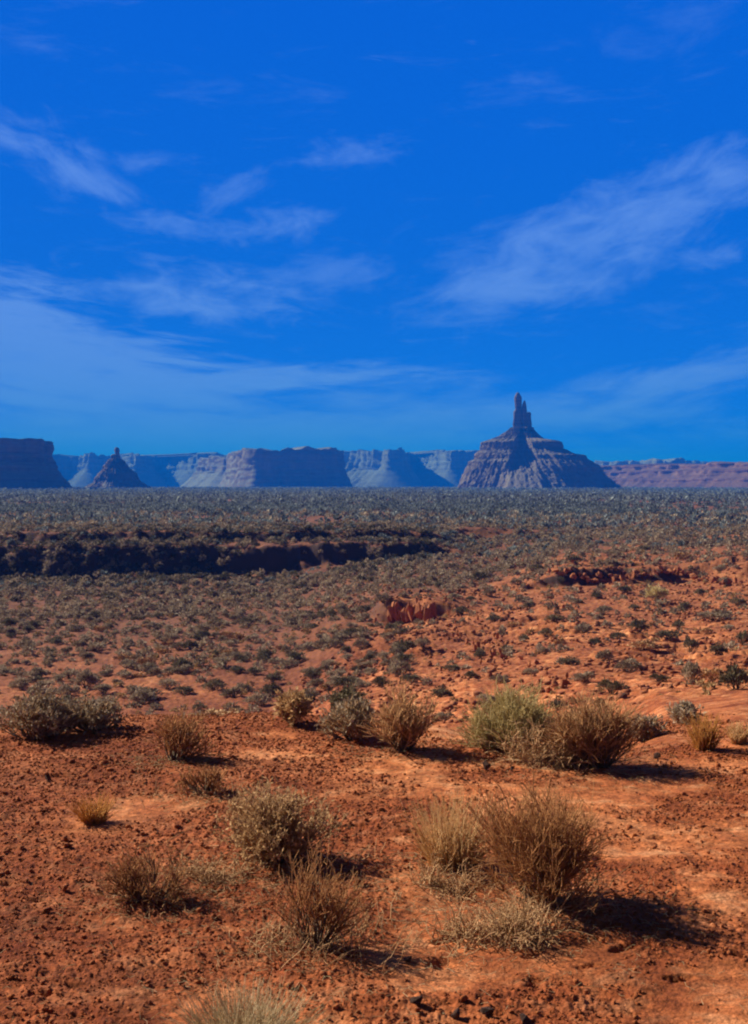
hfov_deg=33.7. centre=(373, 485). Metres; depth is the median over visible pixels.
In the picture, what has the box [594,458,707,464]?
hills
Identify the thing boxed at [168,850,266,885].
dead brush
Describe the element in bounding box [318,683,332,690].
sagebrush
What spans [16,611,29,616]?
sagebrush
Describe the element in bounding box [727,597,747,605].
sagebrush
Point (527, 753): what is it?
dead brush
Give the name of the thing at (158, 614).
sagebrush
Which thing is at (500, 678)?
sagebrush
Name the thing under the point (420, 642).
sagebrush
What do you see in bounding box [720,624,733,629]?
sagebrush
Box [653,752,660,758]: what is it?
stone
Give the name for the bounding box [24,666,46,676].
sagebrush
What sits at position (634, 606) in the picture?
sagebrush
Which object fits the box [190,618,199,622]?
sagebrush
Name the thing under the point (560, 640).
sagebrush
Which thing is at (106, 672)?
sagebrush
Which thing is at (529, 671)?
sagebrush
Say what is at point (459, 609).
sagebrush
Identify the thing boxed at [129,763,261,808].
desert shrub
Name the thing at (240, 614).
sagebrush
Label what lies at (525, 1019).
stone
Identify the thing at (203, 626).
sagebrush
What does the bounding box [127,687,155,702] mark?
sagebrush
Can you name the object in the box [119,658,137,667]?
sagebrush
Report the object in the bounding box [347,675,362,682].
sagebrush
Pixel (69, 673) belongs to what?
sagebrush
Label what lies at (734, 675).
sagebrush
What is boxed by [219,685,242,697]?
sagebrush
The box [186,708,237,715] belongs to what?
sagebrush
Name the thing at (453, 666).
sagebrush
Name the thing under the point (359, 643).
sagebrush
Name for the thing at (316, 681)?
sagebrush
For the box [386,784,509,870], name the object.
grass tussock
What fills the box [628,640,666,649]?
rock
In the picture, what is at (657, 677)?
sagebrush
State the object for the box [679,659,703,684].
sagebrush
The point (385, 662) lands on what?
sagebrush
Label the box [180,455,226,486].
mesa
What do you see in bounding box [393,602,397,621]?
rock column
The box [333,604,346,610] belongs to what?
sagebrush
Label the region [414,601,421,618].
rock column
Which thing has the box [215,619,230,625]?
sagebrush
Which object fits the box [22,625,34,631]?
sagebrush
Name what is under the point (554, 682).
rubble
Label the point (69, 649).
sagebrush
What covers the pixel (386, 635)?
sagebrush
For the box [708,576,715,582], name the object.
boulder
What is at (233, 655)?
sagebrush
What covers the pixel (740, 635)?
sagebrush
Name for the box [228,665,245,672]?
sagebrush
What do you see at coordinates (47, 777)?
stone
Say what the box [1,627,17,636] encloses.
sagebrush
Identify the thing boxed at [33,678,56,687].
sagebrush
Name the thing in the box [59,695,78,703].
sagebrush
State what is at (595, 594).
sagebrush
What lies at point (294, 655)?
sagebrush
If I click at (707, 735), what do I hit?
grass tussock
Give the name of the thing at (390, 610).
rock column
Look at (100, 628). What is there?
sagebrush
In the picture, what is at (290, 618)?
sagebrush
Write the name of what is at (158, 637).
sagebrush
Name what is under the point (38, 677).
sagebrush
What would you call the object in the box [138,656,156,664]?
sagebrush
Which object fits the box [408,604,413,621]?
rock column
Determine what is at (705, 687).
dry grass
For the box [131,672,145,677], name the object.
sagebrush
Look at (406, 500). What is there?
plain scrub
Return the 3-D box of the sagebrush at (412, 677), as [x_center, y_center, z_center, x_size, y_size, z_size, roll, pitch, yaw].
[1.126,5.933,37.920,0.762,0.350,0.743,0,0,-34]
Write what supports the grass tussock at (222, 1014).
on the ground at (674, 997)
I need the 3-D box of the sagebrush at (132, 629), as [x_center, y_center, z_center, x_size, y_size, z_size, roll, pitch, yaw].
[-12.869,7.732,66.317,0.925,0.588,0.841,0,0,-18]
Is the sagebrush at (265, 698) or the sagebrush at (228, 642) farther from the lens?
the sagebrush at (228, 642)
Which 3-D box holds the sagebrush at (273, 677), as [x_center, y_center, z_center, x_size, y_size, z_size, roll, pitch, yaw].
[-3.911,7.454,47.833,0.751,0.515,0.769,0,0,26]
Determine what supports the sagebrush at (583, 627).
on the ground at (674, 997)
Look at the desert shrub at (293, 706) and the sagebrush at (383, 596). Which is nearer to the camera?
the desert shrub at (293, 706)
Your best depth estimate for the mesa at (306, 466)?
1490.40 m
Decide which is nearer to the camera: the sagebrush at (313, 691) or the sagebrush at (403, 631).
the sagebrush at (313, 691)
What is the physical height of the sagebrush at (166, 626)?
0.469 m
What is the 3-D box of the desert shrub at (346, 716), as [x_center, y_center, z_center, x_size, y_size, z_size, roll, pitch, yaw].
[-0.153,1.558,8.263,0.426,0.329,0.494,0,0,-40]
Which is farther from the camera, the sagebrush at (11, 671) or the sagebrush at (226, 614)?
the sagebrush at (226, 614)
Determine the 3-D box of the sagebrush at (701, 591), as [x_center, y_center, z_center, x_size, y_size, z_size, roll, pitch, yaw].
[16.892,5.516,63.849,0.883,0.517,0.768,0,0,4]
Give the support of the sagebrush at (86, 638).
on the ground at (674, 997)
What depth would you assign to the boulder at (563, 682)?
29.02 m
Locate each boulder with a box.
[551,568,558,572]
[560,679,567,685]
[691,573,697,578]
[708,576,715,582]
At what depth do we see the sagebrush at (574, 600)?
61.40 m
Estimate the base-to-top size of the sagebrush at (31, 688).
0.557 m
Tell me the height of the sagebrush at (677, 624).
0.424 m
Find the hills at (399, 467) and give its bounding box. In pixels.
[344,447,478,486]
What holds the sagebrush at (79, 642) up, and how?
on the ground at (674, 997)
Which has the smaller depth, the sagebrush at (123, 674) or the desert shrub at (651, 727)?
the desert shrub at (651, 727)
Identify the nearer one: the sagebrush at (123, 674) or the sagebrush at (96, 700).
the sagebrush at (96, 700)
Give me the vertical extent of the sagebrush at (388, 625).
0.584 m
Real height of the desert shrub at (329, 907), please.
0.590 m
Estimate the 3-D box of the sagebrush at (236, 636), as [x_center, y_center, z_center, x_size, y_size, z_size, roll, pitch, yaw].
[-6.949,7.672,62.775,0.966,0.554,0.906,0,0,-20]
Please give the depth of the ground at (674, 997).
6.23 m
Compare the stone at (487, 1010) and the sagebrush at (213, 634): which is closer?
the stone at (487, 1010)
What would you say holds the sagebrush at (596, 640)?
on the ground at (674, 997)
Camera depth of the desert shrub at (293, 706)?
8.72 m
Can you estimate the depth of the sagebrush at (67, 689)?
45.68 m
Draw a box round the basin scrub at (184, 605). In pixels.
[0,507,747,714]
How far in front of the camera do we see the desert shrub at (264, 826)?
5.54 m
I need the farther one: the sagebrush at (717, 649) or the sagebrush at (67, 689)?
the sagebrush at (67, 689)
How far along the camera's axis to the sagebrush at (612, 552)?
82.66 m
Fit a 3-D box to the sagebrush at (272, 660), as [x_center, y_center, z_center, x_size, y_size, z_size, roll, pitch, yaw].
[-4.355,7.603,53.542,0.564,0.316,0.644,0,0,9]
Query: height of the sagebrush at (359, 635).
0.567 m
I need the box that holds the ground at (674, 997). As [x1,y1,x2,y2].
[0,487,747,1023]
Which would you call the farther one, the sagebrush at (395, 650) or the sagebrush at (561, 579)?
the sagebrush at (561, 579)
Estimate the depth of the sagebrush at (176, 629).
66.39 m
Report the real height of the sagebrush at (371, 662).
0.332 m
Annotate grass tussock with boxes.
[64,790,123,824]
[157,969,330,1023]
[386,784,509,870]
[677,711,737,750]
[724,720,747,744]
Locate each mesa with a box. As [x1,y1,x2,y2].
[0,438,71,489]
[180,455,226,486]
[219,446,352,487]
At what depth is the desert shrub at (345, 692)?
9.01 m
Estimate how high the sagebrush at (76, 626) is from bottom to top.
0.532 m
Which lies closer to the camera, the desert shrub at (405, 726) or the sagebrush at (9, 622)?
the desert shrub at (405, 726)
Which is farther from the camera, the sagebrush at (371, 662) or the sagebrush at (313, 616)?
the sagebrush at (313, 616)
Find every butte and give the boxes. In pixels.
[85,447,149,487]
[457,392,620,488]
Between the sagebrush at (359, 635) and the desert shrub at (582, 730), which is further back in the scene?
the sagebrush at (359, 635)
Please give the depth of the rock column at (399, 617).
62.73 m
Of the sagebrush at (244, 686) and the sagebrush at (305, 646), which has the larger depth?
the sagebrush at (305, 646)
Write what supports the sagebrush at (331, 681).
on the ground at (674, 997)
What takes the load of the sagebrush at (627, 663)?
on the ground at (674, 997)
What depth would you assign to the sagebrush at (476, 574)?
80.07 m
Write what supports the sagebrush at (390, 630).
on the ground at (674, 997)
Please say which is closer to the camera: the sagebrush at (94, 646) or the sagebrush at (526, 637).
the sagebrush at (526, 637)
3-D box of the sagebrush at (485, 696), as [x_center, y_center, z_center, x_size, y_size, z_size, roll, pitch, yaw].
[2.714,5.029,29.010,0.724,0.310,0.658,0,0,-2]
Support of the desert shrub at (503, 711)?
on the ground at (674, 997)
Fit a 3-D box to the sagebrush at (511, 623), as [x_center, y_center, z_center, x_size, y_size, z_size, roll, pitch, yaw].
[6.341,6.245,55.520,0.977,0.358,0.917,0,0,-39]
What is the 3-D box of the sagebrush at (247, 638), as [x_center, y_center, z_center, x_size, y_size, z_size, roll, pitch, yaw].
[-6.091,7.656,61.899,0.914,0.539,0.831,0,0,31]
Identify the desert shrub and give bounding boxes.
[0,675,84,740]
[42,842,270,923]
[61,686,130,734]
[118,772,389,890]
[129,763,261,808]
[144,699,222,761]
[156,834,461,981]
[270,686,315,726]
[314,693,379,740]
[322,680,375,718]
[354,676,446,751]
[413,763,680,929]
[449,675,561,751]
[534,685,651,767]
[630,711,667,742]
[664,700,705,724]
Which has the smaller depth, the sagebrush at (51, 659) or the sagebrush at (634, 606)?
the sagebrush at (51, 659)
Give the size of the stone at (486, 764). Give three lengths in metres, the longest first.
0.056 x 0.049 x 0.040 m
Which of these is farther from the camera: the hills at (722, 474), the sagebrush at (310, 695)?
the hills at (722, 474)
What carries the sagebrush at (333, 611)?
on the ground at (674, 997)
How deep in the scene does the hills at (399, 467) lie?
2230.77 m
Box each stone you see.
[45,774,51,781]
[403,956,411,961]
[410,996,422,1004]
[450,1007,459,1018]
[480,1006,494,1015]
[482,760,490,769]
[519,1013,531,1023]
[620,693,626,698]
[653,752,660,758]
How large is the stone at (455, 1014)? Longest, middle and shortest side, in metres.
0.032 x 0.031 x 0.029 m
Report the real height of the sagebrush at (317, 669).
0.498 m
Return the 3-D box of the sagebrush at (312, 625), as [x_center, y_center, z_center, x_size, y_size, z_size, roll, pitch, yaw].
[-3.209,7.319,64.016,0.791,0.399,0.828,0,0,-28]
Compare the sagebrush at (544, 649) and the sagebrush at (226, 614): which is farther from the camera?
the sagebrush at (226, 614)
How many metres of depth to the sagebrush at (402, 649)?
47.38 m
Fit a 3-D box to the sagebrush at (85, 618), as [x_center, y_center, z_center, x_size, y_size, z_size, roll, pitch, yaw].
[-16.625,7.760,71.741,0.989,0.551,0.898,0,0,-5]
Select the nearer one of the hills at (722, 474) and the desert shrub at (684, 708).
the desert shrub at (684, 708)
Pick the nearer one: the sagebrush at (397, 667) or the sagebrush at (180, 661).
the sagebrush at (397, 667)
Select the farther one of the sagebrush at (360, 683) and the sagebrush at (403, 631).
the sagebrush at (403, 631)
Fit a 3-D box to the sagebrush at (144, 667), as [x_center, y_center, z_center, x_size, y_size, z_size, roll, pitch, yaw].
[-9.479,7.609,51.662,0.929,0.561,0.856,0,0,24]
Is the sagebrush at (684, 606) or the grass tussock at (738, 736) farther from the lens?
the sagebrush at (684, 606)
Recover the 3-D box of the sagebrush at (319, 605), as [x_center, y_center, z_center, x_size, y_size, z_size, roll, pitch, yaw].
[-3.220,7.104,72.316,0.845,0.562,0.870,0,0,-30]
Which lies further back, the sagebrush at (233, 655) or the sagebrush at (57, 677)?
the sagebrush at (233, 655)
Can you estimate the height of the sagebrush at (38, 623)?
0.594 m
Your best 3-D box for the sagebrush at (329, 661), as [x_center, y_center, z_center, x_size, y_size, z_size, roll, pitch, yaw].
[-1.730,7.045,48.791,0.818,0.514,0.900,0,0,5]
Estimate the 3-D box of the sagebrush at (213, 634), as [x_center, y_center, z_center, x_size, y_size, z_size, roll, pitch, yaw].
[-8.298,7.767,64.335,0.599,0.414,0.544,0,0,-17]
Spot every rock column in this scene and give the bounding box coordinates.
[388,606,393,621]
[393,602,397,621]
[397,607,400,620]
[400,607,405,621]
[405,601,409,620]
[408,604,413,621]
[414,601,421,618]
[425,608,430,620]
[430,602,436,618]
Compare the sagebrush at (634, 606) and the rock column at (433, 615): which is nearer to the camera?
the sagebrush at (634, 606)
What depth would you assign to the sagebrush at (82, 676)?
47.25 m
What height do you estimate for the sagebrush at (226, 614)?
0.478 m
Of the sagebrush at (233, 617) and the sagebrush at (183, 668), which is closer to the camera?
the sagebrush at (183, 668)
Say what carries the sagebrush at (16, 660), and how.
on the ground at (674, 997)
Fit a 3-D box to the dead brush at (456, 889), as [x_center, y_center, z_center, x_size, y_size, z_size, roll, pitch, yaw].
[0.347,1.696,5.199,0.431,0.276,0.426,0,0,39]
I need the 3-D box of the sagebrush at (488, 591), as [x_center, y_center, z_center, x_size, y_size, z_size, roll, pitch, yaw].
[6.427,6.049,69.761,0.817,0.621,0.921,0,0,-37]
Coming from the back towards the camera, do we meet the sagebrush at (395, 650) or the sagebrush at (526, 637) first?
the sagebrush at (526, 637)
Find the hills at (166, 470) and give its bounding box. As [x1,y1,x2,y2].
[52,452,226,486]
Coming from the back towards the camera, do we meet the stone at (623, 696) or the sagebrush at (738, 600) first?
the sagebrush at (738, 600)
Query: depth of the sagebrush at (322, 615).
68.64 m
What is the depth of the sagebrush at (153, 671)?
50.50 m
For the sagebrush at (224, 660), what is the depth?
52.82 m
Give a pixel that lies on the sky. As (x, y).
(227, 226)
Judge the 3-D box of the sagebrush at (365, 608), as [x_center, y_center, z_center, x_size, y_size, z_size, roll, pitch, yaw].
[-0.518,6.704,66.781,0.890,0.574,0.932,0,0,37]
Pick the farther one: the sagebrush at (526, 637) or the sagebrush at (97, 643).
the sagebrush at (97, 643)
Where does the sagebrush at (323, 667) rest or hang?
on the ground at (674, 997)
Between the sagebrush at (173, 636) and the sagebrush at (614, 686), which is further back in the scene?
the sagebrush at (173, 636)
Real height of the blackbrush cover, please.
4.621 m
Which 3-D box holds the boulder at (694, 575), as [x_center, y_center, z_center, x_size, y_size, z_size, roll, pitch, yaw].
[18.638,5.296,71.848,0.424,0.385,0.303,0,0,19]
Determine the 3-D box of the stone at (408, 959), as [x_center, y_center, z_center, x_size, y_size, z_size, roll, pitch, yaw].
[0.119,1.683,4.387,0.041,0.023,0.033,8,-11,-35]
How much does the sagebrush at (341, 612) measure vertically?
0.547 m
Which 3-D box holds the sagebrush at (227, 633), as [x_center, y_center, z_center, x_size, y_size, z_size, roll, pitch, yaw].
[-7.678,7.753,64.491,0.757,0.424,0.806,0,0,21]
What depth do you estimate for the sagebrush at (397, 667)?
40.75 m
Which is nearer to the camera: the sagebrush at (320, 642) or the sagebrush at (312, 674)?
the sagebrush at (312, 674)
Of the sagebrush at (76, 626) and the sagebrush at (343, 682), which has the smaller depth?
the sagebrush at (343, 682)
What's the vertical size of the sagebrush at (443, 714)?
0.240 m
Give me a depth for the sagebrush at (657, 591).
62.82 m
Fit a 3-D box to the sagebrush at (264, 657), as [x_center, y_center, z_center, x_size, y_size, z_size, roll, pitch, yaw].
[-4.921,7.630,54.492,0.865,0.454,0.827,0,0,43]
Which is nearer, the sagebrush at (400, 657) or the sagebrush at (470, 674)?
the sagebrush at (470, 674)
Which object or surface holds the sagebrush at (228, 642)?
on the ground at (674, 997)
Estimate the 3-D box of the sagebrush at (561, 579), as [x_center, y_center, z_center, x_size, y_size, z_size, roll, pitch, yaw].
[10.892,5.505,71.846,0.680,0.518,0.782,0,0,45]
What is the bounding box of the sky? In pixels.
[0,0,747,461]
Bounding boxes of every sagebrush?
[0,617,17,626]
[0,665,6,673]
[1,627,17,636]
[3,632,15,636]
[3,669,14,673]
[7,657,19,664]
[7,681,29,687]
[9,675,29,688]
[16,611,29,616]
[18,638,32,645]
[21,659,30,663]
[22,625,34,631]
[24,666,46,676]
[25,685,45,695]
[27,620,42,627]
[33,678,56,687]
[34,675,44,680]
[40,686,59,694]
[43,657,56,661]
[44,648,57,653]
[48,637,61,643]
[50,674,66,681]
[54,683,81,694]
[59,646,72,653]
[59,668,77,678]
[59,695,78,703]
[67,623,84,631]
[70,639,87,647]
[73,668,100,688]
[76,651,95,659]
[79,614,93,621]
[81,635,92,641]
[86,641,106,649]
[86,642,105,651]
[89,611,101,617]
[92,683,112,693]
[92,695,118,711]
[94,625,107,631]
[97,668,113,675]
[103,622,114,627]
[111,679,123,683]
[112,653,130,660]
[115,670,132,676]
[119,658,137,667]
[125,684,165,697]
[127,624,142,632]
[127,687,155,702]
[129,616,138,619]
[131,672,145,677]
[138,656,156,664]
[138,661,157,671]
[145,666,166,676]
[147,621,162,626]
[152,612,164,617]
[155,635,166,640]
[157,648,171,653]
[157,678,180,689]
[160,632,179,641]
[161,624,172,630]
[162,640,172,645]
[164,665,177,674]
[165,626,183,632]
[168,641,184,649]
[170,657,193,669]
[171,685,194,693]
[173,663,191,673]
[181,640,198,649]
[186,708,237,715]
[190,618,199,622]
[191,635,201,639]
[192,702,208,709]
[193,623,210,630]
[193,629,210,637]
[196,655,206,660]
[201,677,227,690]
[211,631,219,636]
[211,650,221,656]
[214,656,231,666]
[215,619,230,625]
[219,630,231,635]
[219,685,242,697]
[220,612,231,617]
[221,648,240,653]
[224,640,237,646]
[227,651,243,659]
[228,631,245,639]
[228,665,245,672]
[229,615,240,620]
[234,610,245,616]
[236,654,249,660]
[236,682,255,691]
[239,616,255,623]
[242,691,273,706]
[244,634,258,641]
[245,666,261,674]
[252,653,271,661]
[254,649,272,657]
[255,682,282,696]
[262,672,281,682]
[267,658,278,663]
[278,657,299,667]
[282,615,295,623]
[287,651,307,661]
[296,611,307,620]
[299,610,314,614]
[301,642,319,651]
[303,686,321,700]
[304,668,321,678]
[305,693,315,703]
[306,613,317,618]
[306,623,319,628]
[306,666,322,673]
[309,677,324,686]
[312,602,324,609]
[312,638,330,648]
[317,613,326,617]
[318,664,332,671]
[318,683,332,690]
[320,658,335,666]
[324,666,346,676]
[325,627,337,633]
[326,609,336,614]
[326,676,339,685]
[327,638,345,647]
[329,634,348,640]
[332,631,348,636]
[332,675,358,688]
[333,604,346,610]
[337,608,350,615]
[339,644,352,651]
[340,653,353,660]
[342,595,353,599]
[343,627,363,637]
[345,622,357,627]
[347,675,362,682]
[349,665,362,670]
[352,632,373,639]
[352,637,370,647]
[353,658,365,662]
[354,605,370,612]
[354,680,371,686]
[355,662,369,667]
[362,654,376,661]
[362,666,377,674]
[364,658,376,665]
[365,649,378,655]
[370,676,392,686]
[374,592,391,602]
[375,650,388,660]
[379,631,393,638]
[379,657,390,665]
[383,628,402,633]
[384,622,398,631]
[386,658,414,675]
[389,646,400,654]
[390,629,400,634]
[391,638,416,649]
[393,646,406,653]
[395,652,416,665]
[397,592,407,597]
[399,628,408,633]
[399,673,422,682]
[412,636,430,646]
[428,684,452,697]
[434,581,441,587]
[434,711,454,718]
[441,664,459,670]
[448,593,462,597]
[451,606,469,614]
[463,670,478,677]
[466,596,475,600]
[472,570,488,581]
[474,647,485,658]
[474,694,496,702]
[481,588,496,596]
[486,614,503,620]
[488,673,509,682]
[507,621,525,626]
[509,578,522,584]
[518,634,529,639]
[522,668,539,674]
[524,600,535,609]
[529,563,543,570]
[536,645,551,653]
[537,627,553,637]
[543,613,565,621]
[548,699,567,708]
[553,637,568,645]
[554,576,566,583]
[558,656,581,664]
[566,554,582,562]
[570,597,584,603]
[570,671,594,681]
[574,621,592,631]
[588,637,601,643]
[591,591,601,597]
[594,604,614,613]
[595,649,613,661]
[595,676,628,694]
[606,549,621,557]
[610,631,627,638]
[613,657,645,671]
[617,585,631,592]
[628,603,640,609]
[628,618,653,631]
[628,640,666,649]
[635,545,650,552]
[645,583,669,598]
[648,673,668,681]
[653,629,682,638]
[671,620,684,627]
[674,552,692,558]
[676,601,689,613]
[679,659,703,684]
[682,636,700,652]
[693,588,708,594]
[695,609,735,620]
[698,627,712,633]
[699,667,724,679]
[708,641,728,654]
[712,564,726,570]
[716,661,747,690]
[718,576,732,585]
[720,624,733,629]
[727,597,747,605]
[735,629,747,644]
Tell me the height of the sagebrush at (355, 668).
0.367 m
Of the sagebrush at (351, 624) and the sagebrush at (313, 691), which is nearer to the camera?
the sagebrush at (313, 691)
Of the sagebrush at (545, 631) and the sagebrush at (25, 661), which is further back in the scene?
the sagebrush at (25, 661)
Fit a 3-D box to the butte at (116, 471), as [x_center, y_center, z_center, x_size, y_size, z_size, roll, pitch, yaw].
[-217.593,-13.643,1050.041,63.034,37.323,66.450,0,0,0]
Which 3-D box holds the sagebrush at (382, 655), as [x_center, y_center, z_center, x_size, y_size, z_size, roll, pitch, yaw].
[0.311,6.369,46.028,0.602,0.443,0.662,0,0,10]
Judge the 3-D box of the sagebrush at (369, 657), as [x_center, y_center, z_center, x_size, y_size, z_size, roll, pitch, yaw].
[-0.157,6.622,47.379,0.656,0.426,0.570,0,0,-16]
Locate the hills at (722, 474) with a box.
[600,461,747,487]
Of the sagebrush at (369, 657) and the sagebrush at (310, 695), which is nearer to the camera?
the sagebrush at (310, 695)
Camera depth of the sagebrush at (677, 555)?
78.94 m
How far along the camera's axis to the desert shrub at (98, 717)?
8.55 m
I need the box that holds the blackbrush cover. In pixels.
[0,521,451,602]
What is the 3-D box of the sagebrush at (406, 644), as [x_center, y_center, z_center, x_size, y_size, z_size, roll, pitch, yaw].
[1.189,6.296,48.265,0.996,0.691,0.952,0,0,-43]
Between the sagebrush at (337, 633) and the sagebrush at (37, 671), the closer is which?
the sagebrush at (37, 671)
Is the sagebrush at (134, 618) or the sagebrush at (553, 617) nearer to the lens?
the sagebrush at (553, 617)
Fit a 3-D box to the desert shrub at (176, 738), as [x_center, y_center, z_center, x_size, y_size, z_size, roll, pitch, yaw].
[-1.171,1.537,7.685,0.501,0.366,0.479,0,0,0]
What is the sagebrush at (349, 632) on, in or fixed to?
on the ground at (674, 997)
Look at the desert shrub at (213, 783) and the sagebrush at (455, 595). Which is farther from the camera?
the sagebrush at (455, 595)
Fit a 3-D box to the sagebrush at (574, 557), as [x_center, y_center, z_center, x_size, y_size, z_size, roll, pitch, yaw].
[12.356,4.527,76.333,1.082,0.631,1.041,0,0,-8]
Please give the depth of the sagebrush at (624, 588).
66.67 m
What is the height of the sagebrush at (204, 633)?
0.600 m
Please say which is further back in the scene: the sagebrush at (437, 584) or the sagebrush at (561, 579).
the sagebrush at (437, 584)
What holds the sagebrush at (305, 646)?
on the ground at (674, 997)
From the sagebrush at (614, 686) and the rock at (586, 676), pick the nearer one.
the sagebrush at (614, 686)
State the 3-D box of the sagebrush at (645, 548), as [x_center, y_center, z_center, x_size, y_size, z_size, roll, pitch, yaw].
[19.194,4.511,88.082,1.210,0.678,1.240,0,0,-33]
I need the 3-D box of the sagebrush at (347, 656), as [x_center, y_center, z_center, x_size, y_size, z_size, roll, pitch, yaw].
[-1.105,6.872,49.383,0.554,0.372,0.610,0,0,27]
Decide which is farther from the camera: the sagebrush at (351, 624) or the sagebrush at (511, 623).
the sagebrush at (351, 624)
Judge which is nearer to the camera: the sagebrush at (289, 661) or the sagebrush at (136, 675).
the sagebrush at (136, 675)
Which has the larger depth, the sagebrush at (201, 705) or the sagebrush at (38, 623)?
the sagebrush at (38, 623)
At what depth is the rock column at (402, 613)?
62.42 m
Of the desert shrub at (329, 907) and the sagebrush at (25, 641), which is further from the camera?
the sagebrush at (25, 641)
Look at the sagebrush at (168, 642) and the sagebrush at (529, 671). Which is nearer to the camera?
the sagebrush at (529, 671)
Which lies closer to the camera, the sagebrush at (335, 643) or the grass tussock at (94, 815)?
the grass tussock at (94, 815)
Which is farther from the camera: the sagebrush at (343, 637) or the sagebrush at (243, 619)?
the sagebrush at (243, 619)
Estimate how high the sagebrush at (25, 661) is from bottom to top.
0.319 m
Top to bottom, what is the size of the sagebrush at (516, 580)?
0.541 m
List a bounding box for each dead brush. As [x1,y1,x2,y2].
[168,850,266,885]
[405,850,512,905]
[414,872,606,956]
[474,712,612,771]
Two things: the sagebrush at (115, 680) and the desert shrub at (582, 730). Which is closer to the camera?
the desert shrub at (582, 730)
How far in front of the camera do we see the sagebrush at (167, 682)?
46.81 m
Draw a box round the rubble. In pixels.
[299,551,747,729]
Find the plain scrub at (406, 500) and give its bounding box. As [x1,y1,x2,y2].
[0,486,747,590]
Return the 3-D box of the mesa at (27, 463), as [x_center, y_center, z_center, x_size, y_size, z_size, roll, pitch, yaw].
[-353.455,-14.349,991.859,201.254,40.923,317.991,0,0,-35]
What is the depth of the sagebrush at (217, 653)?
56.30 m
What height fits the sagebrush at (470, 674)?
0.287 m
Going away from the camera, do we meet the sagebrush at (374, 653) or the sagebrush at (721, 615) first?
the sagebrush at (374, 653)
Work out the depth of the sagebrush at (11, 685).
47.70 m
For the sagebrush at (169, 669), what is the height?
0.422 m
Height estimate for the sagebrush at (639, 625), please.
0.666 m
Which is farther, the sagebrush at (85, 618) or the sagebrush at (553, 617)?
the sagebrush at (85, 618)
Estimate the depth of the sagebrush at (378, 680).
37.92 m
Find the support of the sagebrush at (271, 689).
on the ground at (674, 997)
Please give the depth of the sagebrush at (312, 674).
46.87 m
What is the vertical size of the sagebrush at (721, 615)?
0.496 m
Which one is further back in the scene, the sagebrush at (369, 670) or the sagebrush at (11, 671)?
the sagebrush at (11, 671)
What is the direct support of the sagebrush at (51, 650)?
on the ground at (674, 997)
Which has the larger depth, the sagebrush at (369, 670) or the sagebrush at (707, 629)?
the sagebrush at (707, 629)
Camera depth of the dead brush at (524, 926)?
4.62 m
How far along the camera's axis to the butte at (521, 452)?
1059.24 m
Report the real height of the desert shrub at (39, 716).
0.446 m
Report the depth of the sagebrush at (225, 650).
56.58 m
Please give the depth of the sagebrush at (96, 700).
41.92 m
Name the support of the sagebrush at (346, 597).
on the ground at (674, 997)
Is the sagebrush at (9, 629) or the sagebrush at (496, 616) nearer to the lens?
the sagebrush at (496, 616)
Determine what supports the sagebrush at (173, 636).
on the ground at (674, 997)
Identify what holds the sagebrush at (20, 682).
on the ground at (674, 997)
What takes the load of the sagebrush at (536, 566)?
on the ground at (674, 997)
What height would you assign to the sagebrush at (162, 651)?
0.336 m
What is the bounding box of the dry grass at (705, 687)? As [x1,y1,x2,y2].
[0,544,747,721]
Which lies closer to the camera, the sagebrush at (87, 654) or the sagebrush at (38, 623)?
the sagebrush at (87, 654)
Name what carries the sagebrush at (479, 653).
on the ground at (674, 997)
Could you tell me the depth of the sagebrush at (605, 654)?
37.46 m
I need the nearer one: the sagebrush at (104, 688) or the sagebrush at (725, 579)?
the sagebrush at (104, 688)
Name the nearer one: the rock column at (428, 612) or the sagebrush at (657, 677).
the sagebrush at (657, 677)
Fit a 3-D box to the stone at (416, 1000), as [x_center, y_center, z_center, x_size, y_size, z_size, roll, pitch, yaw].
[0.137,1.670,4.002,0.043,0.031,0.035,0,0,7]
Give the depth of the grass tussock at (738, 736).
8.09 m
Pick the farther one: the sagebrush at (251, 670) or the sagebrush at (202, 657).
the sagebrush at (202, 657)
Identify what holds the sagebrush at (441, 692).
on the ground at (674, 997)
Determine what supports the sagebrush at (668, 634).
on the ground at (674, 997)
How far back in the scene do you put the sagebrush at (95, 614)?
73.33 m
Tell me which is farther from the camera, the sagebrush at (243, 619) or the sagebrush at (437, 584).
the sagebrush at (437, 584)
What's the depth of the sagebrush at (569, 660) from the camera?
37.12 m
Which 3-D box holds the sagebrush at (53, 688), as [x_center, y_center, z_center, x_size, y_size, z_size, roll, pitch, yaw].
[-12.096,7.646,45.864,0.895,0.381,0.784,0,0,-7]
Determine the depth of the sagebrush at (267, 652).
55.24 m
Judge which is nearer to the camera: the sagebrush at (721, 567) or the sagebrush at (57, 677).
the sagebrush at (57, 677)
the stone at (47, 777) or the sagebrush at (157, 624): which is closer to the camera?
the stone at (47, 777)
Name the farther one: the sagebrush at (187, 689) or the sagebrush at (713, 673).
the sagebrush at (187, 689)
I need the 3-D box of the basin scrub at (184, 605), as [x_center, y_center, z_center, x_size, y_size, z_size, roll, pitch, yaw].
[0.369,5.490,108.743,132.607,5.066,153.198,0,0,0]

